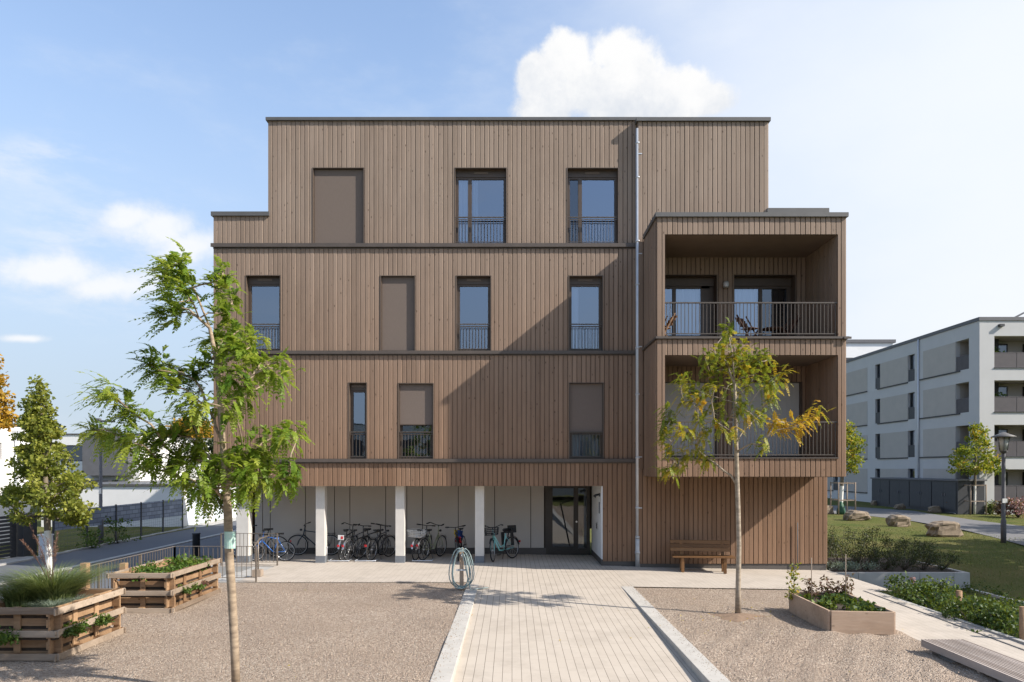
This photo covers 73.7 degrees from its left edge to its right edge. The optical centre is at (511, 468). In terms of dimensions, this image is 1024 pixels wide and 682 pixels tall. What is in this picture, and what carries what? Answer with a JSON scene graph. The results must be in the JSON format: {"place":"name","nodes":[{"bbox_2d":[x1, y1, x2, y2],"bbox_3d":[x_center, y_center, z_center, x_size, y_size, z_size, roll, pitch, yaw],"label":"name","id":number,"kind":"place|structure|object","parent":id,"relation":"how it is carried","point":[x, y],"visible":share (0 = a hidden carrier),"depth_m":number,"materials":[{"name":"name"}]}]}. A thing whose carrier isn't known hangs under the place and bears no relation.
{"place":"outdoors","nodes":[
{"label":"outdoors","id":0,"kind":"place"},
{"bbox_2d":[0,574,86,606],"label":"ornamental grass","id":1,"kind":"object","parent":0,"point":[15,599],"depth_m":10.40,"materials":[{"name":"green plant"}]},
{"bbox_2d":[0,524,130,605],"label":"ornamental grass","id":2,"kind":"object","parent":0,"point":[69,588],"depth_m":10.74,"materials":[{"name":"green plant"}]},
{"bbox_2d":[0,521,235,598],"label":"road","id":3,"kind":"structure","parent":0,"point":[104,552],"depth_m":26.16,"materials":[{"name":"grey asphalt"}]},
{"bbox_2d":[0,374,100,576],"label":"street tree","id":4,"kind":"object","parent":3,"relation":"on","point":[37,424],"visible":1,"depth_m":13.70,"materials":[{"name":"green plant"}]},
{"bbox_2d":[0,530,235,583],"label":"road kerb","id":5,"kind":"structure","parent":3,"relation":"on","point":[125,555],"depth_m":25.53,"materials":[{"name":"concrete"}]},
{"bbox_2d":[0,501,235,558],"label":"verge","id":6,"kind":"structure","parent":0,"point":[71,534],"depth_m":33.73,"materials":[{"name":"green plant"}]},
{"bbox_2d":[0,516,15,557],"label":"slatted gate","id":7,"kind":"structure","parent":6,"relation":"on","point":[12,540],"depth_m":24.27,"materials":[{"name":"grey metal"}]},
{"bbox_2d":[0,354,18,432],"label":"street tree","id":8,"kind":"object","parent":6,"relation":"on","point":[7,416],"visible":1,"depth_m":26.39,"materials":[{"name":"orange plant"}]},
{"bbox_2d":[0,423,30,542],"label":"house","id":9,"kind":"structure","parent":6,"relation":"on","point":[6,446],"depth_m":28.77,"materials":[{"name":"white paint"}]},
{"bbox_2d":[16,512,36,556],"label":"gate pillar","id":10,"kind":"structure","parent":6,"relation":"on","point":[25,533],"depth_m":24.89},
{"bbox_2d":[48,433,179,483],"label":"house","id":11,"kind":"structure","parent":6,"relation":"on","point":[84,455],"depth_m":49.10,"materials":[{"name":"white paint"}]},
{"bbox_2d":[60,445,81,460],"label":"window","id":12,"kind":"structure","parent":11,"relation":"in","point":[78,456],"depth_m":50.19,"materials":[{"name":"white glass"}]},
{"bbox_2d":[52,499,182,552],"bbox_3d":[-17.370,2.400,30.986,0.061,1.700,10.635,0,0,-1],"label":"privacy fence","id":13,"kind":"object","parent":6,"relation":"on","point":[154,510],"visible":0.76,"depth_m":31.34,"materials":[{"name":"grey metal"}]},
{"bbox_2d":[41,480,235,526],"bbox_3d":[-22.105,2.040,44.860,7.990,2.420,14.480,0,0,0],"label":"garage row","id":14,"kind":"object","parent":6,"relation":"on","point":[113,494],"visible":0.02,"depth_m":37.70,"materials":[{"name":"white paint"}]},
{"bbox_2d":[187,491,206,525],"bbox_3d":[-18.290,2.157,39.600,0.040,2.065,2.692,0,0,0],"label":"garage door","id":15,"kind":"structure","parent":14,"relation":"in","point":[191,520],"depth_m":39.16,"materials":[{"name":"white"}]},
{"bbox_2d":[0,518,235,565],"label":"pavement","id":16,"kind":"structure","parent":0,"point":[8,561],"depth_m":25.75,"materials":[{"name":"concrete"}]},
{"bbox_2d":[75,527,114,548],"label":"roadside bush","id":17,"kind":"object","parent":16,"relation":"on","point":[92,542],"visible":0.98,"depth_m":27.50,"materials":[{"name":"green plant"}]},
{"bbox_2d":[96,418,114,543],"bbox_3d":[-17.229,0.554,28.894,0.760,5.391,0.220,0,0,0],"label":"street lamp","id":18,"kind":"object","parent":16,"relation":"on","point":[100,488],"visible":0.67,"depth_m":28.84,"materials":[{"name":"grey metal"}]},
{"bbox_2d":[100,516,141,543],"bbox_3d":[-16.872,2.629,29.326,1.156,1.338,1.644,0,0,16],"label":"roadside bush","id":19,"kind":"object","parent":16,"relation":"on","point":[120,529],"visible":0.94,"depth_m":29.35,"materials":[{"name":"green plant"}]},
{"bbox_2d":[0,583,465,681],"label":"gravel yard","id":20,"kind":"structure","parent":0,"point":[386,597],"depth_m":11.17,"materials":[{"name":"beige gravel"}]},
{"bbox_2d":[0,588,125,661],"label":"pallet planter","id":21,"kind":"object","parent":20,"relation":"on","point":[40,637],"visible":0.88,"depth_m":10.07,"materials":[{"name":"brown wood"}]},
{"bbox_2d":[0,625,21,645],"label":"herb","id":22,"kind":"object","parent":21,"relation":"in","point":[5,638],"visible":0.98,"depth_m":9.79,"materials":[{"name":"green plant"}]},
{"bbox_2d":[24,597,78,606],"bbox_3d":[-6.999,2.071,10.396,0.885,0.161,0.822,0,0,0],"label":"fescue","id":23,"kind":"object","parent":21,"relation":"on","point":[46,603],"visible":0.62,"depth_m":10.43,"materials":[{"name":"green plant"}]},
{"bbox_2d":[63,617,90,636],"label":"herb","id":24,"kind":"object","parent":21,"relation":"in","point":[81,628],"visible":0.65,"depth_m":10.38,"materials":[{"name":"green plant"}]},
{"bbox_2d":[106,558,221,612],"bbox_3d":[-7.225,2.410,14.350,1.331,0.788,2.277,0,0,0],"label":"pallet planter","id":25,"kind":"object","parent":20,"relation":"on","point":[158,593],"visible":0.8,"depth_m":13.38,"materials":[{"name":"brown wood"}]},
{"bbox_2d":[131,560,174,581],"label":"herb","id":26,"kind":"object","parent":25,"relation":"in","point":[150,568],"visible":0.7,"depth_m":13.73,"materials":[{"name":"green plant"}]},
{"bbox_2d":[162,553,212,570],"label":"herb","id":27,"kind":"object","parent":25,"relation":"in","point":[191,561],"visible":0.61,"depth_m":14.66,"materials":[{"name":"green plant"}]},
{"bbox_2d":[67,237,314,681],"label":"young tree","id":28,"kind":"object","parent":20,"relation":"on","point":[225,474],"visible":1,"depth_m":8.47,"materials":[{"name":"green plant"}]},
{"bbox_2d":[224,531,235,548],"bbox_3d":[-3.516,0.880,8.466,0.162,0.210,0.059,0,0,18],"label":"tree tag","id":29,"kind":"object","parent":28,"relation":"attached to","point":[229,540],"visible":1,"depth_m":8.44,"materials":[{"name":"teal plastic"}]},
{"bbox_2d":[456,548,466,589],"bbox_3d":[-1.180,2.350,15.887,0.210,1.000,0.211,0,0,-43],"label":"hose post","id":30,"kind":"object","parent":20,"relation":"on","point":[461,569],"visible":0.81,"depth_m":15.90,"materials":[{"name":"silver metal"}]},
{"bbox_2d":[448,547,487,589],"bbox_3d":[-1.005,2.297,15.797,0.929,0.968,0.240,0,0,-5],"label":"garden hose","id":31,"kind":"object","parent":30,"relation":"hanging from","point":[462,550],"visible":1,"depth_m":15.81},
{"bbox_2d":[37,475,803,643],"bbox_3d":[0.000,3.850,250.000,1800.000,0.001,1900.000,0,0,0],"label":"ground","id":32,"kind":"structure","parent":0,"point":[466,582],"depth_m":23.16,"materials":[{"name":"grey concrete"}]},
{"bbox_2d":[0,0,1023,435],"label":"sky","id":33,"kind":"structure","parent":0,"point":[124,124],"materials":[{"name":"blue"}]},
{"bbox_2d":[469,554,630,586],"bbox_3d":[1.060,2.817,19.500,4.280,0.053,6.100,0,0,0],"label":"apron","id":34,"kind":"object","parent":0,"point":[555,570],"visible":0.97,"depth_m":18.58,"materials":[{"name":"beige concrete"}]},
{"bbox_2d":[484,524,520,561],"bbox_3d":[-0.349,2.247,21.042,0.733,1.103,1.760,-6,-4,38],"label":"bicycle","id":35,"kind":"object","parent":34,"relation":"on","point":[511,529],"visible":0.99,"depth_m":21.08,"materials":[{"name":"metal"}]},
{"bbox_2d":[211,553,891,590],"bbox_3d":[0.225,2.865,19.500,17.950,0.158,6.100,0,0,0],"label":"apron","id":36,"kind":"object","parent":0,"point":[307,568],"visible":0.88,"depth_m":18.46,"materials":[{"name":"beige concrete"}]},
{"bbox_2d":[220,533,277,565],"bbox_3d":[-7.590,2.382,19.720,1.656,1.056,0.042,0,0,0],"label":"railing","id":37,"kind":"object","parent":36,"relation":"on","point":[247,545],"visible":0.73,"depth_m":19.70,"materials":[{"name":"metal"}]},
{"bbox_2d":[252,529,295,560],"bbox_3d":[-7.301,2.300,20.646,1.419,0.992,0.546,0,0,19],"label":"bicycle","id":38,"kind":"object","parent":36,"relation":"on","point":[279,544],"visible":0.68,"depth_m":20.65,"materials":[{"name":"metal"}]},
{"bbox_2d":[288,522,343,554],"bbox_3d":[-6.343,2.269,21.995,1.817,1.050,0.634,0,6,0],"label":"bicycle","id":39,"kind":"object","parent":36,"relation":"on","point":[304,538],"visible":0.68,"depth_m":21.99,"materials":[{"name":"metal"}]},
{"bbox_2d":[337,522,359,559],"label":"bicycle","id":40,"kind":"object","parent":36,"relation":"on","point":[341,538],"visible":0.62,"depth_m":20.96,"materials":[{"name":"metal"}]},
{"bbox_2d":[341,524,370,559],"bbox_3d":[-4.795,2.267,21.174,0.634,1.050,1.817,4,1,16],"label":"bicycle","id":41,"kind":"object","parent":36,"relation":"on","point":[351,541],"visible":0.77,"depth_m":20.98,"materials":[{"name":"metal"}]},
{"bbox_2d":[352,523,388,558],"bbox_3d":[-4.387,2.275,21.592,0.620,1.050,1.731,8,4,32],"label":"bicycle","id":42,"kind":"object","parent":36,"relation":"on","point":[364,543],"visible":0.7,"depth_m":21.41,"materials":[{"name":"metal"}]},
{"bbox_2d":[364,523,394,559],"bbox_3d":[-4.053,2.256,21.177,0.568,1.074,1.739,0,0,5],"label":"bicycle","id":43,"kind":"object","parent":36,"relation":"on","point":[386,536],"visible":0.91,"depth_m":21.12,"materials":[{"name":"metal"}]},
{"bbox_2d":[407,524,435,559],"bbox_3d":[-2.793,2.267,21.255,0.634,1.050,1.817,4,1,13],"label":"bicycle","id":44,"kind":"object","parent":36,"relation":"on","point":[420,536],"visible":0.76,"depth_m":20.93,"materials":[{"name":"metal"}]},
{"bbox_2d":[416,522,446,559],"bbox_3d":[-2.480,2.241,21.270,0.578,1.103,1.817,4,2,24],"label":"bicycle","id":45,"kind":"object","parent":36,"relation":"on","point":[438,536],"visible":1,"depth_m":21.18,"materials":[{"name":"metal"}]},
{"bbox_2d":[445,525,466,560],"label":"bicycle","id":46,"kind":"object","parent":36,"relation":"on","point":[458,534],"visible":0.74,"depth_m":20.97,"materials":[{"name":"metal"}]},
{"bbox_2d":[210,117,851,569],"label":"apartment building","id":47,"kind":"structure","parent":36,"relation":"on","point":[462,319],"depth_m":20.00,"materials":[{"name":"brown wood"}]},
{"bbox_2d":[245,275,280,350],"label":"window","id":48,"kind":"structure","parent":47,"relation":"in","point":[263,296],"depth_m":21.07,"materials":[{"name":"glass"}]},
{"bbox_2d":[312,167,363,242],"bbox_3d":[-5.088,-7.709,20.110,1.520,2.242,0.280,0,0,0],"label":"window","id":49,"kind":"structure","parent":47,"relation":"in","point":[337,192],"depth_m":20.07,"materials":[{"name":"brown metal"}]},
{"bbox_2d":[348,382,366,458],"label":"window","id":50,"kind":"structure","parent":47,"relation":"in","point":[357,391],"depth_m":20.17,"materials":[{"name":"glass"}]},
{"bbox_2d":[380,275,414,350],"bbox_3d":[-3.345,-4.560,20.110,1.030,2.220,0.280,0,0,0],"label":"window","id":51,"kind":"structure","parent":47,"relation":"in","point":[397,294],"depth_m":20.07,"materials":[{"name":"brown metal"}]},
{"bbox_2d":[398,383,433,458],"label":"window","id":52,"kind":"structure","parent":47,"relation":"in","point":[415,400],"depth_m":20.07,"materials":[{"name":"brown metal"}]},
{"bbox_2d":[456,275,490,350],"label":"window","id":53,"kind":"structure","parent":47,"relation":"in","point":[473,294],"depth_m":21.07,"materials":[{"name":"glass"}]},
{"bbox_2d":[454,167,506,242],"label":"window","id":54,"kind":"structure","parent":47,"relation":"in","point":[480,193],"depth_m":20.27,"materials":[{"name":"glass"}]},
{"bbox_2d":[545,486,589,554],"bbox_3d":[1.828,1.651,22.432,1.468,2.318,0.196,0,0,0],"label":"door","id":55,"kind":"structure","parent":47,"relation":"in","point":[567,508],"depth_m":22.48,"materials":[{"name":"glass"}]},
{"bbox_2d":[568,275,602,350],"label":"window","id":56,"kind":"structure","parent":47,"relation":"in","point":[585,294],"depth_m":20.27,"materials":[{"name":"clear glass"}]},
{"bbox_2d":[569,383,603,458],"bbox_3d":[2.179,-1.410,20.110,1.032,2.244,0.280,0,0,0],"label":"window","id":57,"kind":"structure","parent":47,"relation":"in","point":[586,400],"depth_m":20.07,"materials":[{"name":"brown metal"}]},
{"bbox_2d":[567,167,618,242],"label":"window","id":58,"kind":"structure","parent":47,"relation":"in","point":[592,192],"depth_m":20.21,"materials":[{"name":"glass"}]},
{"bbox_2d":[670,540,734,573],"bbox_3d":[5.317,2.449,19.100,1.700,0.866,0.557,0,0,8],"label":"bench","id":59,"kind":"object","parent":36,"relation":"on","point":[722,546],"visible":1,"depth_m":19.25,"materials":[{"name":"brown wood"}]},
{"bbox_2d":[454,585,701,681],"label":"path","id":60,"kind":"structure","parent":0,"point":[515,633],"depth_m":11.51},
{"bbox_2d":[430,585,478,681],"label":"kerb","id":61,"kind":"structure","parent":60,"relation":"on","point":[447,668],"depth_m":10.95,"materials":[{"name":"concrete"}]},
{"bbox_2d":[635,588,997,681],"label":"gravel yard","id":62,"kind":"structure","parent":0,"point":[684,601],"depth_m":11.10,"materials":[{"name":"beige gravel"}]},
{"bbox_2d":[8,580,999,681],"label":"loose gravel","id":63,"kind":"structure","parent":62,"relation":"on","point":[469,622],"depth_m":10.92,"materials":[{"name":"beige gravel"}]},
{"bbox_2d":[621,586,729,681],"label":"kerb","id":64,"kind":"structure","parent":62,"relation":"on","point":[692,659],"depth_m":11.06,"materials":[{"name":"concrete"}]},
{"bbox_2d":[710,613,764,621],"bbox_3d":[4.428,2.853,13.308,1.156,0.078,0.828,0,0,-16],"label":"earth patch","id":65,"kind":"object","parent":62,"relation":"on","point":[739,617],"visible":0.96,"depth_m":13.20,"materials":[{"name":"brown soil"}]},
{"bbox_2d":[650,317,835,612],"bbox_3d":[4.450,-0.174,13.289,3.301,6.078,2.349,0,0,-31],"label":"young tree","id":66,"kind":"object","parent":65,"relation":"on","point":[766,386],"visible":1,"depth_m":13.30,"materials":[{"name":"green plant"}]},
{"bbox_2d":[789,592,895,634],"bbox_3d":[6.199,2.710,12.974,1.180,0.400,2.015,0,0,0],"label":"raised bed","id":67,"kind":"object","parent":62,"relation":"on","point":[857,622],"visible":0.73,"depth_m":12.05,"materials":[{"name":"brown wood"}]},
{"bbox_2d":[784,559,803,600],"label":"wilted plant","id":68,"kind":"object","parent":67,"relation":"in","point":[792,575],"visible":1,"depth_m":13.71,"materials":[{"name":"green plant"}]},
{"bbox_2d":[799,591,885,611],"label":"strawberry plants","id":69,"kind":"object","parent":67,"relation":"on","point":[847,600],"visible":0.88,"depth_m":12.86,"materials":[{"name":"green plant"}]},
{"bbox_2d":[921,639,1023,681],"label":"slatted deck","id":70,"kind":"structure","parent":62,"relation":"on","point":[992,663],"depth_m":9.91,"materials":[{"name":"wood"}]},
{"bbox_2d":[802,589,1023,661],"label":"path","id":71,"kind":"structure","parent":0,"point":[915,624],"depth_m":12.73,"materials":[{"name":"beige concrete"}]},
{"bbox_2d":[827,498,1023,632],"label":"lawn","id":72,"kind":"structure","parent":0,"point":[837,521],"depth_m":26.84,"materials":[{"name":"green plant"}]},
{"bbox_2d":[830,482,855,514],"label":"tree stakes","id":73,"kind":"object","parent":72,"relation":"on","point":[846,499],"visible":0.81,"depth_m":45.25,"materials":[{"name":"wood"}]},
{"bbox_2d":[839,420,867,501],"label":"staked tree","id":74,"kind":"object","parent":72,"relation":"on","point":[853,448],"visible":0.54,"depth_m":45.01,"materials":[{"name":"green plant"}]},
{"bbox_2d":[843,510,870,520],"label":"boulder","id":75,"kind":"object","parent":72,"relation":"on","point":[852,515],"visible":0.97,"depth_m":40.28,"materials":[{"name":"beige stone"}]},
{"bbox_2d":[846,339,895,359],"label":"apartment building","id":76,"kind":"structure","parent":72,"relation":"on","point":[856,347],"depth_m":85.00,"materials":[{"name":"white paint"}]},
{"bbox_2d":[885,514,910,526],"bbox_3d":[20.474,2.764,36.127,1.168,0.718,0.796,0,0,0],"label":"boulder","id":77,"kind":"object","parent":72,"relation":"on","point":[898,520],"visible":0.88,"depth_m":35.80,"materials":[{"name":"beige stone"}]},
{"bbox_2d":[827,558,969,587],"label":"retaining wall","id":78,"kind":"structure","parent":72,"relation":"on","point":[877,577],"depth_m":19.60,"materials":[{"name":"concrete"}]},
{"bbox_2d":[827,524,854,564],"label":"shrub","id":79,"kind":"object","parent":78,"relation":"on","point":[830,534],"visible":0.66,"depth_m":21.27,"materials":[{"name":"green plant"}]},
{"bbox_2d":[832,539,865,569],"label":"shrub","id":80,"kind":"object","parent":78,"relation":"on","point":[853,557],"visible":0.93,"depth_m":20.28,"materials":[{"name":"green plant"}]},
{"bbox_2d":[826,559,879,569],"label":"lavender","id":81,"kind":"object","parent":78,"relation":"on","point":[852,565],"visible":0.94,"depth_m":19.89,"materials":[{"name":"green plant"}]},
{"bbox_2d":[842,527,874,561],"bbox_3d":[10.851,2.390,21.367,0.848,1.280,1.010,0,0,-32],"label":"shrub","id":82,"kind":"object","parent":78,"relation":"on","point":[853,532],"visible":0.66,"depth_m":21.43,"materials":[{"name":"green plant"}]},
{"bbox_2d":[849,538,882,569],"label":"shrub","id":83,"kind":"object","parent":78,"relation":"on","point":[869,555],"visible":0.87,"depth_m":20.32,"materials":[{"name":"green plant"}]},
{"bbox_2d":[867,539,902,570],"bbox_3d":[11.113,2.571,20.321,0.975,0.982,0.983,0,0,0],"label":"shrub","id":84,"kind":"object","parent":78,"relation":"on","point":[888,565],"visible":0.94,"depth_m":20.25,"materials":[{"name":"green plant"}]},
{"bbox_2d":[885,541,923,569],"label":"shrub","id":85,"kind":"object","parent":78,"relation":"on","point":[904,559],"visible":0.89,"depth_m":20.30,"materials":[{"name":"green plant"}]},
{"bbox_2d":[905,542,944,569],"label":"shrub","id":86,"kind":"object","parent":78,"relation":"on","point":[927,560],"visible":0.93,"depth_m":20.30,"materials":[{"name":"green plant"}]},
{"bbox_2d":[925,549,962,570],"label":"shrub","id":87,"kind":"object","parent":78,"relation":"on","point":[953,560],"visible":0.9,"depth_m":20.20,"materials":[{"name":"green plant"}]},
{"bbox_2d":[884,571,953,606],"bbox_3d":[9.341,2.985,16.043,1.511,1.178,1.239,0,0,-15],"label":"berry bush","id":88,"kind":"object","parent":72,"relation":"on","point":[902,588],"visible":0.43,"depth_m":15.84,"materials":[{"name":"green plant"}]},
{"bbox_2d":[827,312,1023,513],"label":"apartment building","id":89,"kind":"structure","parent":72,"relation":"on","point":[915,406],"depth_m":50.50,"materials":[{"name":"paint"}]},
{"bbox_2d":[870,477,986,513],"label":"bin shed","id":90,"kind":"structure","parent":72,"relation":"on","point":[923,494],"depth_m":48.21,"materials":[{"name":"grey metal"}]},
{"bbox_2d":[880,480,888,503],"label":"door","id":91,"kind":"structure","parent":90,"relation":"in","point":[884,484],"depth_m":54.04,"materials":[{"name":"grey metal"}]},
{"bbox_2d":[890,481,898,504],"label":"door","id":92,"kind":"structure","parent":90,"relation":"in","point":[894,485],"depth_m":52.62,"materials":[{"name":"grey metal"}]},
{"bbox_2d":[899,481,908,505],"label":"door","id":93,"kind":"structure","parent":90,"relation":"in","point":[903,485],"depth_m":51.29,"materials":[{"name":"grey metal"}]},
{"bbox_2d":[910,481,919,506],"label":"door","id":94,"kind":"structure","parent":90,"relation":"in","point":[914,485],"depth_m":49.88,"materials":[{"name":"grey metal"}]},
{"bbox_2d":[920,481,931,507],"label":"door","id":95,"kind":"structure","parent":90,"relation":"in","point":[925,487],"depth_m":48.68,"materials":[{"name":"grey metal"}]},
{"bbox_2d":[932,482,943,508],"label":"door","id":96,"kind":"structure","parent":90,"relation":"in","point":[937,487],"depth_m":47.19,"materials":[{"name":"grey metal"}]},
{"bbox_2d":[944,482,955,509],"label":"door","id":97,"kind":"structure","parent":90,"relation":"in","point":[949,487],"depth_m":45.91,"materials":[{"name":"grey metal"}]},
{"bbox_2d":[899,578,968,611],"bbox_3d":[9.585,3.041,15.439,1.372,1.066,1.409,0,0,16],"label":"berry bush","id":98,"kind":"object","parent":72,"relation":"on","point":[926,594],"visible":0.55,"depth_m":15.32,"materials":[{"name":"green plant"}]},
{"bbox_2d":[924,520,963,536],"bbox_3d":[19.422,2.734,30.686,1.471,0.807,1.014,0,0,0],"label":"boulder","id":99,"kind":"object","parent":72,"relation":"on","point":[943,528],"visible":0.83,"depth_m":30.29,"materials":[{"name":"beige stone"}]},
{"bbox_2d":[905,587,983,620],"bbox_3d":[9.233,3.050,14.147,1.806,1.049,1.332,0,0,24],"label":"berry bush","id":100,"kind":"object","parent":72,"relation":"on","point":[938,596],"visible":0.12,"depth_m":14.40,"materials":[{"name":"green plant"}]},
{"bbox_2d":[937,592,1013,630],"bbox_3d":[9.216,3.000,13.315,1.198,1.147,1.375,0,0,-13],"label":"berry bush","id":101,"kind":"object","parent":72,"relation":"on","point":[971,617],"visible":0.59,"depth_m":13.35,"materials":[{"name":"green plant"}]},
{"bbox_2d":[946,421,1006,513],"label":"staked tree","id":102,"kind":"object","parent":72,"relation":"on","point":[990,459],"visible":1,"depth_m":44.71,"materials":[{"name":"green plant"}]},
{"bbox_2d":[991,432,1016,542],"bbox_3d":[20.160,0.767,28.000,0.880,4.585,0.880,0,0,0],"label":"street lamp","id":103,"kind":"object","parent":72,"relation":"on","point":[1003,439],"visible":0.99,"depth_m":27.94,"materials":[{"name":"grey metal"}]},
{"bbox_2d":[1000,496,1023,517],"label":"shrub","id":104,"kind":"object","parent":72,"relation":"on","point":[1017,511],"visible":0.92,"depth_m":42.02,"materials":[{"name":"pink plant"}]},
{"bbox_2d":[831,505,1023,544],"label":"footpath","id":105,"kind":"structure","parent":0,"point":[992,529],"depth_m":38.87,"materials":[{"name":"concrete"}]},
{"bbox_2d":[876,591,1023,643],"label":"path edge","id":106,"kind":"object","parent":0,"point":[1018,640],"visible":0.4,"depth_m":12.79,"materials":[{"name":"concrete"}]},
{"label":"yard edge","id":107,"kind":"structure","parent":0,"visible":0},
{"bbox_2d":[3,546,256,598],"bbox_3d":[-7.327,2.402,11.431,2.049,0.996,10.899,0,0,0],"label":"railing","id":108,"kind":"object","parent":107,"relation":"on","point":[140,562],"visible":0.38,"depth_m":16.84,"materials":[{"name":"metal"}]},
{"label":"garden ground","id":109,"kind":"structure","parent":0,"visible":0},
{"bbox_2d":[887,581,1023,637],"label":"ground cover","id":110,"kind":"object","parent":109,"relation":"on","point":[1011,601],"visible":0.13,"depth_m":17.88,"materials":[{"name":"green plant"}]},
{"bbox_2d":[966,602,1018,637],"bbox_3d":[9.228,3.002,12.532,1.632,1.145,1.275,0,0,-42],"label":"berry bush","id":111,"kind":"object","parent":109,"relation":"on","point":[1006,625],"visible":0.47,"depth_m":12.60,"materials":[{"name":"green plant"}]},
{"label":"planting strip","id":112,"kind":"structure","parent":0,"visible":0},
{"bbox_2d":[218,567,274,582],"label":"steps","id":113,"kind":"structure","parent":112,"relation":"on","point":[237,574],"depth_m":18.36,"materials":[{"name":"concrete"}]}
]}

